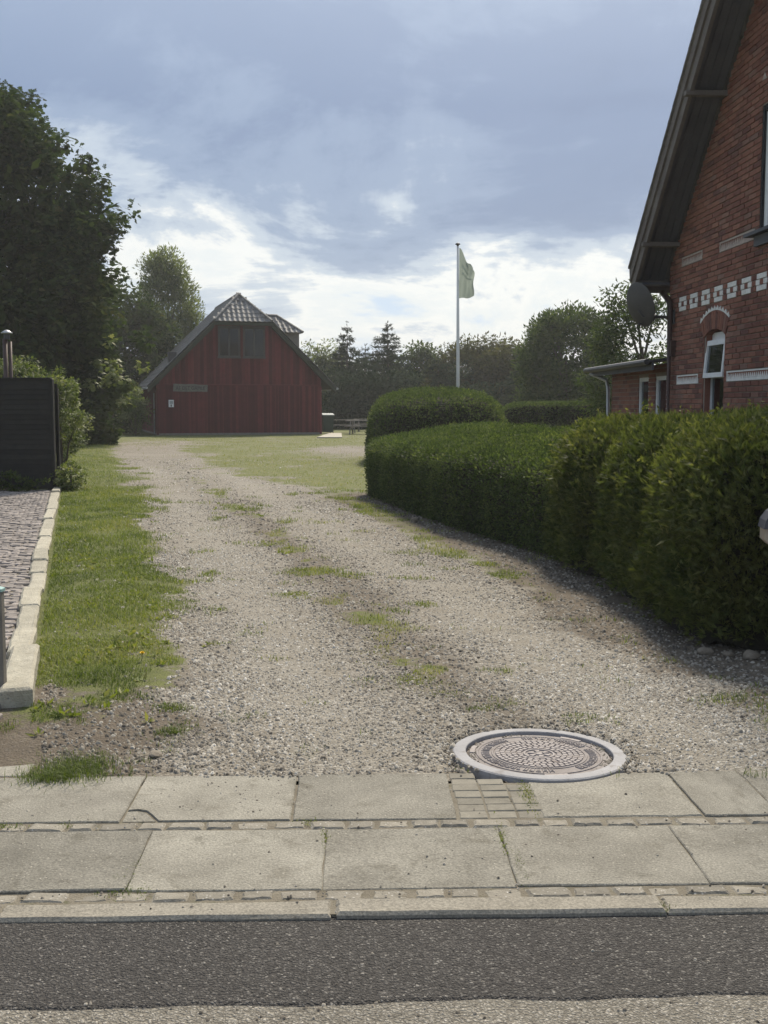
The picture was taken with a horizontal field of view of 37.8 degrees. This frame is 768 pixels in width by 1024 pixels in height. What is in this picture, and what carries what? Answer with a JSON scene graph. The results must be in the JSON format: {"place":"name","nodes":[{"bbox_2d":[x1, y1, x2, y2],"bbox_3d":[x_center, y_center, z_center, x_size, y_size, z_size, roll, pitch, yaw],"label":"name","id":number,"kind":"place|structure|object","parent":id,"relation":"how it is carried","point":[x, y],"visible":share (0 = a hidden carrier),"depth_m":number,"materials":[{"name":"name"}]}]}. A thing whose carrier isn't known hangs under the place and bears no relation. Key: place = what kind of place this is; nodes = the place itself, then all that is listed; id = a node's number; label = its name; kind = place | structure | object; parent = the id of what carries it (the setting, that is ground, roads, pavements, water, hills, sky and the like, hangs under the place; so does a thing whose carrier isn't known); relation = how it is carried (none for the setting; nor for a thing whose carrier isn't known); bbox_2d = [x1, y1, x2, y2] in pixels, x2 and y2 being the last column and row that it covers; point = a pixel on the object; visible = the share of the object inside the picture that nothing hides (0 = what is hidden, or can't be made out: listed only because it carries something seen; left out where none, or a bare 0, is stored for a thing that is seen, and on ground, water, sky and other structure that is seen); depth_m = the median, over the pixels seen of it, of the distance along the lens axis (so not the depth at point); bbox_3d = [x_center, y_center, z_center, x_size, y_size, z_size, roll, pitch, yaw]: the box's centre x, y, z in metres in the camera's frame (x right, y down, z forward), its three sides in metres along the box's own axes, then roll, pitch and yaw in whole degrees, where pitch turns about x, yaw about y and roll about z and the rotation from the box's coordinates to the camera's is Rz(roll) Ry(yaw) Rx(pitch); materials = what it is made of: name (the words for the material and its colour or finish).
{"place":"outdoors","nodes":[
{"label":"outdoors","id":0,"kind":"place"},
{"bbox_2d":[0,490,51,719],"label":"sett driveway","id":1,"kind":"structure","parent":0,"point":[23,512],"depth_m":12.18,"materials":[{"name":"grey stone"}]},
{"bbox_2d":[0,586,6,686],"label":"gate post","id":2,"kind":"object","parent":1,"relation":"on","point":[3,674],"visible":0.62,"depth_m":5.58,"materials":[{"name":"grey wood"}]},
{"bbox_2d":[0,0,700,378],"label":"sky","id":3,"kind":"structure","parent":0,"point":[324,164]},
{"bbox_2d":[0,764,767,922],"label":"pavement","id":4,"kind":"structure","parent":0,"point":[351,862],"depth_m":3.83,"materials":[{"name":"concrete"}]},
{"bbox_2d":[0,426,767,782],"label":"ground","id":5,"kind":"structure","parent":0,"point":[18,744],"depth_m":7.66,"materials":[{"name":"grey gravel"}]},
{"bbox_2d":[1,330,12,376],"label":"stove flue","id":6,"kind":"object","parent":5,"relation":"on","point":[7,349],"visible":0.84,"depth_m":20.80,"materials":[{"name":"metal"}]},
{"bbox_2d":[0,469,50,491],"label":"verge weeds","id":7,"kind":"object","parent":5,"relation":"on","point":[10,473],"visible":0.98,"depth_m":19.26,"materials":[{"name":"green plant"}]},
{"bbox_2d":[0,377,56,489],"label":"black fence","id":8,"kind":"object","parent":5,"relation":"on","point":[27,430],"visible":0.87,"depth_m":19.54,"materials":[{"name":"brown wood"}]},
{"bbox_2d":[0,354,59,383],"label":"climbing shrub","id":9,"kind":"object","parent":5,"relation":"on","point":[16,370],"visible":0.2,"depth_m":22.03,"materials":[{"name":"green plant"}]},
{"bbox_2d":[0,487,60,708],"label":"granite edging","id":10,"kind":"object","parent":5,"relation":"on","point":[17,688],"visible":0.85,"depth_m":7.05,"materials":[{"name":"grey stone"}]},
{"bbox_2d":[54,384,61,486],"bbox_3d":[-6.087,-1.420,20.916,0.084,1.900,2.500,-1,6,-15],"label":"side fence","id":11,"kind":"object","parent":5,"relation":"on","point":[58,442],"visible":0.55,"depth_m":19.80,"materials":[{"name":"black wood"}]},
{"bbox_2d":[39,365,86,475],"bbox_3d":[-6.001,-1.615,20.904,0.935,2.308,1.513,0,5,0],"label":"climbing shrub","id":12,"kind":"object","parent":5,"relation":"on","point":[67,386],"visible":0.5,"depth_m":20.85,"materials":[{"name":"green plant"}]},
{"bbox_2d":[51,460,88,490],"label":"verge weeds","id":13,"kind":"object","parent":5,"relation":"on","point":[71,471],"visible":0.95,"depth_m":19.64,"materials":[{"name":"green plant"}]},
{"bbox_2d":[56,378,94,462],"bbox_3d":[-8.418,-2.386,29.383,1.586,2.261,1.895,2,6,20],"label":"garden shrub","id":14,"kind":"object","parent":5,"relation":"on","point":[71,448],"visible":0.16,"depth_m":29.50,"materials":[{"name":"green plant"}]},
{"bbox_2d":[0,79,161,444],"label":"chestnut tree","id":15,"kind":"object","parent":5,"relation":"on","point":[55,307],"visible":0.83,"depth_m":40.68,"materials":[{"name":"green plant"}]},
{"bbox_2d":[94,403,114,430],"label":"garden shrub","id":16,"kind":"object","parent":5,"relation":"on","point":[106,420],"depth_m":49.81,"materials":[{"name":"green plant"}]},
{"bbox_2d":[89,379,146,433],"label":"garden shrub","id":17,"kind":"object","parent":5,"relation":"on","point":[125,426],"visible":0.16,"depth_m":59.75,"materials":[{"name":"green plant"}]},
{"bbox_2d":[116,386,154,435],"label":"garden shrub","id":18,"kind":"object","parent":5,"relation":"on","point":[138,402],"visible":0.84,"depth_m":57.25,"materials":[{"name":"green plant"}]},
{"bbox_2d":[98,272,185,429],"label":"woodland tree","id":19,"kind":"object","parent":5,"relation":"on","point":[138,316],"visible":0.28,"depth_m":68.08,"materials":[{"name":"green plant"}]},
{"bbox_2d":[149,750,161,757],"bbox_3d":[-0.989,1.047,4.840,0.055,0.025,0.082,-2,6,-20],"label":"pale stone","id":20,"kind":"object","parent":5,"relation":"on","point":[154,753],"visible":1,"depth_m":4.82,"materials":[{"name":"beige stone"}]},
{"bbox_2d":[24,491,293,735],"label":"weeds","id":21,"kind":"object","parent":5,"relation":"on","point":[106,693],"visible":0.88,"depth_m":8.07,"materials":[{"name":"green plant"}]},
{"bbox_2d":[127,242,207,380],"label":"silvery tree","id":22,"kind":"object","parent":5,"relation":"on","point":[163,272],"visible":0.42,"depth_m":73.11,"materials":[{"name":"green plant"}]},
{"bbox_2d":[137,292,338,434],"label":"red barn","id":23,"kind":"structure","parent":5,"relation":"on","point":[255,369],"depth_m":59.45,"materials":[{"name":"red painted wood"},{"name":"grey tile"},{"name":"glass"}]},
{"bbox_2d":[169,400,173,406],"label":"notice","id":24,"kind":"object","parent":23,"relation":"attached to","point":[171,403],"visible":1,"depth_m":58.47,"materials":[{"name":"white paper"}]},
{"bbox_2d":[173,384,207,391],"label":"wooden sign","id":25,"kind":"object","parent":23,"relation":"attached to","point":[189,388],"visible":1,"depth_m":58.64,"materials":[{"name":"grey wood"}]},
{"bbox_2d":[218,326,240,357],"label":"window","id":26,"kind":"structure","parent":23,"relation":"in","point":[228,336],"depth_m":59.02,"materials":[{"name":"grey glass"}]},
{"bbox_2d":[243,326,265,358],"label":"window","id":27,"kind":"structure","parent":23,"relation":"in","point":[253,336],"depth_m":59.39,"materials":[{"name":"grey glass"}]},
{"bbox_2d":[322,413,334,432],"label":"wheelie bin","id":28,"kind":"object","parent":5,"relation":"on","point":[327,421],"visible":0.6,"depth_m":62.88,"materials":[{"name":"grey plastic"}]},
{"bbox_2d":[301,338,356,419],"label":"leafy tree","id":29,"kind":"object","parent":5,"relation":"on","point":[321,359],"visible":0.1,"depth_m":86.69,"materials":[{"name":"green plant"}]},
{"bbox_2d":[317,433,341,437],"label":"concrete path","id":30,"kind":"structure","parent":5,"relation":"on","point":[334,435],"depth_m":56.25,"materials":[{"name":"beige concrete"}]},
{"bbox_2d":[323,321,361,421],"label":"spruce tree","id":31,"kind":"object","parent":5,"relation":"on","point":[341,353],"visible":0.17,"depth_m":83.00,"materials":[{"name":"green plant"}]},
{"bbox_2d":[332,421,359,432],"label":"picnic table","id":32,"kind":"object","parent":5,"relation":"on","point":[346,425],"visible":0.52,"depth_m":63.11,"materials":[{"name":"grey wood"}]},
{"bbox_2d":[344,420,366,434],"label":"picnic table","id":33,"kind":"object","parent":5,"relation":"on","point":[352,426],"visible":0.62,"depth_m":60.23,"materials":[{"name":"grey wood"}]},
{"bbox_2d":[354,419,366,431],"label":"picnic table","id":34,"kind":"object","parent":5,"relation":"on","point":[359,423],"visible":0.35,"depth_m":66.86,"materials":[{"name":"grey wood"}]},
{"bbox_2d":[343,343,378,424],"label":"spruce tree","id":35,"kind":"object","parent":5,"relation":"on","point":[365,354],"visible":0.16,"depth_m":79.21,"materials":[{"name":"green plant"}]},
{"bbox_2d":[0,435,767,915],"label":"grass","id":36,"kind":"structure","parent":5,"relation":"on","point":[62,771],"depth_m":8.67,"materials":[{"name":"green plant"}]},
{"bbox_2d":[113,350,663,420],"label":"distant wood","id":37,"kind":"object","parent":5,"relation":"on","point":[428,358],"depth_m":106.39,"materials":[{"name":"green plant"}]},
{"bbox_2d":[366,321,419,386],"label":"spruce tree","id":38,"kind":"object","parent":5,"relation":"on","point":[391,357],"visible":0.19,"depth_m":80.91,"materials":[{"name":"green plant"}]},
{"bbox_2d":[411,517,418,521],"bbox_3d":[0.403,0.116,14.585,0.102,0.099,0.140,4,7,34],"label":"pale stone","id":39,"kind":"object","parent":5,"relation":"on","point":[414,519],"visible":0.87,"depth_m":14.53,"materials":[{"name":"grey stone"}]},
{"bbox_2d":[382,339,449,388],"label":"leafy tree","id":40,"kind":"object","parent":5,"relation":"on","point":[421,355],"visible":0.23,"depth_m":84.47,"materials":[{"name":"green plant"}]},
{"bbox_2d":[364,384,507,454],"bbox_3d":[1.418,-2.450,30.811,3.945,2.164,6.361,0,5,0],"label":"island hedge","id":41,"kind":"object","parent":5,"relation":"on","point":[407,410],"visible":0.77,"depth_m":28.33,"materials":[{"name":"green plant"}]},
{"bbox_2d":[420,355,461,386],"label":"spruce tree","id":42,"kind":"object","parent":5,"relation":"on","point":[438,379],"visible":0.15,"depth_m":77.20,"materials":[{"name":"green plant"}]},
{"bbox_2d":[322,352,575,428],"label":"undergrowth","id":43,"kind":"object","parent":5,"relation":"on","point":[354,396],"visible":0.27,"depth_m":74.44,"materials":[{"name":"green plant"}]},
{"bbox_2d":[455,243,459,386],"bbox_3d":[2.149,-4.700,32.703,0.178,6.220,0.150,0,5,0],"label":"flagpole","id":44,"kind":"object","parent":5,"relation":"on","point":[457,351],"visible":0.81,"depth_m":32.62,"materials":[{"name":"grey metal"}]},
{"bbox_2d":[459,248,474,297],"bbox_3d":[2.402,-6.923,32.467,0.445,1.450,0.215,0,5,0],"label":"flag","id":45,"kind":"object","parent":44,"relation":"hanging from","point":[466,278],"visible":1,"depth_m":32.50,"materials":[{"name":"green fabric"}]},
{"bbox_2d":[420,331,508,388],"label":"leafy tree","id":46,"kind":"object","parent":5,"relation":"on","point":[467,350],"visible":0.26,"depth_m":80.35,"materials":[{"name":"green plant"}]},
{"bbox_2d":[363,416,575,558],"bbox_3d":[1.671,-0.598,15.306,2.569,1.409,9.434,-1,6,-14],"label":"clipped hedge","id":47,"kind":"object","parent":5,"relation":"on","point":[488,479],"visible":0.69,"depth_m":13.86,"materials":[{"name":"green plant"}]},
{"bbox_2d":[462,336,524,406],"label":"leafy tree","id":48,"kind":"object","parent":5,"relation":"on","point":[497,369],"visible":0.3,"depth_m":78.12,"materials":[{"name":"green plant"}]},
{"bbox_2d":[354,495,669,642],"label":"hedge foot stones","id":49,"kind":"object","parent":5,"relation":"on","point":[602,604],"visible":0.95,"depth_m":9.83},
{"bbox_2d":[452,728,627,782],"bbox_3d":[0.675,1.075,4.877,0.756,0.065,0.756,-1,5,-20],"label":"manhole cover","id":50,"kind":"object","parent":5,"relation":"in","point":[539,755],"visible":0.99,"depth_m":4.83,"materials":[{"name":"metal"}]},
{"bbox_2d":[517,322,568,400],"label":"leafy tree","id":51,"kind":"object","parent":5,"relation":"on","point":[547,361],"visible":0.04,"depth_m":61.17,"materials":[{"name":"green plant"}]},
{"bbox_2d":[502,399,611,427],"bbox_3d":[7.003,-2.976,38.398,6.541,1.774,1.751,0,5,0],"label":"hedge","id":52,"kind":"object","parent":5,"relation":"on","point":[557,412],"visible":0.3,"depth_m":37.76,"materials":[{"name":"green plant"}]},
{"bbox_2d":[510,300,623,401],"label":"leafy tree","id":53,"kind":"object","parent":5,"relation":"on","point":[550,337],"visible":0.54,"depth_m":56.41,"materials":[{"name":"green plant"}]},
{"bbox_2d":[539,398,693,577],"bbox_3d":[2.627,-0.283,10.720,2.253,1.631,2.610,0,5,0],"label":"conifer hedge plant","id":54,"kind":"object","parent":5,"relation":"on","point":[581,451],"visible":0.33,"depth_m":10.23,"materials":[{"name":"green plant"}]},
{"bbox_2d":[572,279,670,420],"bbox_3d":[7.799,-4.389,33.767,4.316,5.603,4.324,0,5,0],"label":"leafy tree","id":55,"kind":"object","parent":5,"relation":"on","point":[607,350],"visible":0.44,"depth_m":33.49,"materials":[{"name":"green plant"}]},
{"bbox_2d":[583,358,666,418],"bbox_3d":[5.380,-1.478,18.042,3.545,2.555,3.755,0,5,-3],"label":"brick lean to","id":56,"kind":"object","parent":5,"relation":"on","point":[636,383],"visible":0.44,"depth_m":17.84,"materials":[{"name":"red brick"}]},
{"bbox_2d":[639,377,648,418],"bbox_3d":[4.128,-1.717,17.623,0.070,0.790,0.560,0,5,-3],"label":"window","id":57,"kind":"structure","parent":56,"relation":"in","point":[643,386],"depth_m":17.71,"materials":[{"name":"white paint"}]},
{"bbox_2d":[656,376,666,414],"bbox_3d":[4.179,-1.632,16.728,0.070,0.790,0.560,0,5,-3],"label":"window","id":58,"kind":"structure","parent":56,"relation":"in","point":[661,381],"depth_m":16.81,"materials":[{"name":"white paint"}]},
{"bbox_2d":[586,403,729,604],"bbox_3d":[2.826,-0.117,9.227,2.258,1.575,2.571,0,5,0],"label":"conifer hedge plant","id":59,"kind":"object","parent":5,"relation":"on","point":[624,474],"visible":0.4,"depth_m":8.96,"materials":[{"name":"green plant"}]},
{"bbox_2d":[619,399,767,650],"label":"conifer hedge plant","id":60,"kind":"object","parent":5,"relation":"on","point":[698,566],"visible":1,"depth_m":7.10,"materials":[{"name":"green plant"}]},
{"bbox_2d":[628,0,767,414],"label":"brick house","id":61,"kind":"structure","parent":5,"relation":"on","point":[699,255],"depth_m":13.78,"materials":[{"name":"red brick"}]},
{"bbox_2d":[627,282,674,326],"bbox_3d":[3.780,-2.936,15.868,0.518,0.614,0.587,-2,6,-18],"label":"satellite dish","id":62,"kind":"object","parent":61,"relation":"attached to","point":[640,304],"visible":0.99,"depth_m":15.74,"materials":[{"name":"metal"}]},
{"bbox_2d":[703,332,724,413],"bbox_3d":[4.232,-1.550,14.204,0.161,1.460,0.750,0,5,-3],"label":"window","id":63,"kind":"structure","parent":61,"relation":"in","point":[713,369],"depth_m":14.27,"materials":[{"name":"white paint"}]},
{"bbox_2d":[743,72,767,246],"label":"window","id":64,"kind":"structure","parent":61,"relation":"in","point":[760,235],"depth_m":12.55,"materials":[{"name":"white paint"}]},
{"bbox_2d":[697,647,713,655],"bbox_3d":[1.956,0.852,6.830,0.108,0.059,0.085,-2,6,-22],"label":"field stone","id":65,"kind":"object","parent":5,"relation":"on","point":[705,651],"visible":1,"depth_m":6.80,"materials":[{"name":"grey stone"}]},
{"bbox_2d":[722,651,733,657],"bbox_3d":[2.079,0.862,6.765,0.070,0.041,0.088,1,5,11],"label":"field stone","id":66,"kind":"object","parent":5,"relation":"on","point":[729,654],"visible":0.97,"depth_m":6.74,"materials":[{"name":"grey stone"}]},
{"bbox_2d":[743,649,759,659],"bbox_3d":[2.203,0.862,6.713,0.097,0.066,0.126,1,6,14],"label":"field stone","id":67,"kind":"object","parent":5,"relation":"on","point":[749,654],"visible":0.94,"depth_m":6.67,"materials":[{"name":"grey stone"}]},
{"bbox_2d":[758,509,767,543],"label":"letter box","id":68,"kind":"object","parent":5,"relation":"on","point":[763,523],"visible":1,"depth_m":6.46,"materials":[{"name":"metal"}]},
{"bbox_2d":[0,995,767,1023],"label":"road","id":69,"kind":"structure","parent":0,"point":[710,1009],"depth_m":2.82,"materials":[{"name":"grey asphalt"}]},
{"bbox_2d":[0,914,767,1010],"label":"asphalt strip","id":70,"kind":"object","parent":69,"relation":"on","point":[159,964],"visible":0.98,"depth_m":3.08,"materials":[{"name":"grey asphalt"}]},
{"bbox_2d":[3,771,766,1023],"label":"loose chips","id":71,"kind":"object","parent":69,"relation":"on","point":[425,1008],"visible":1,"depth_m":3.13,"materials":[{"name":"gravel"}]}
]}

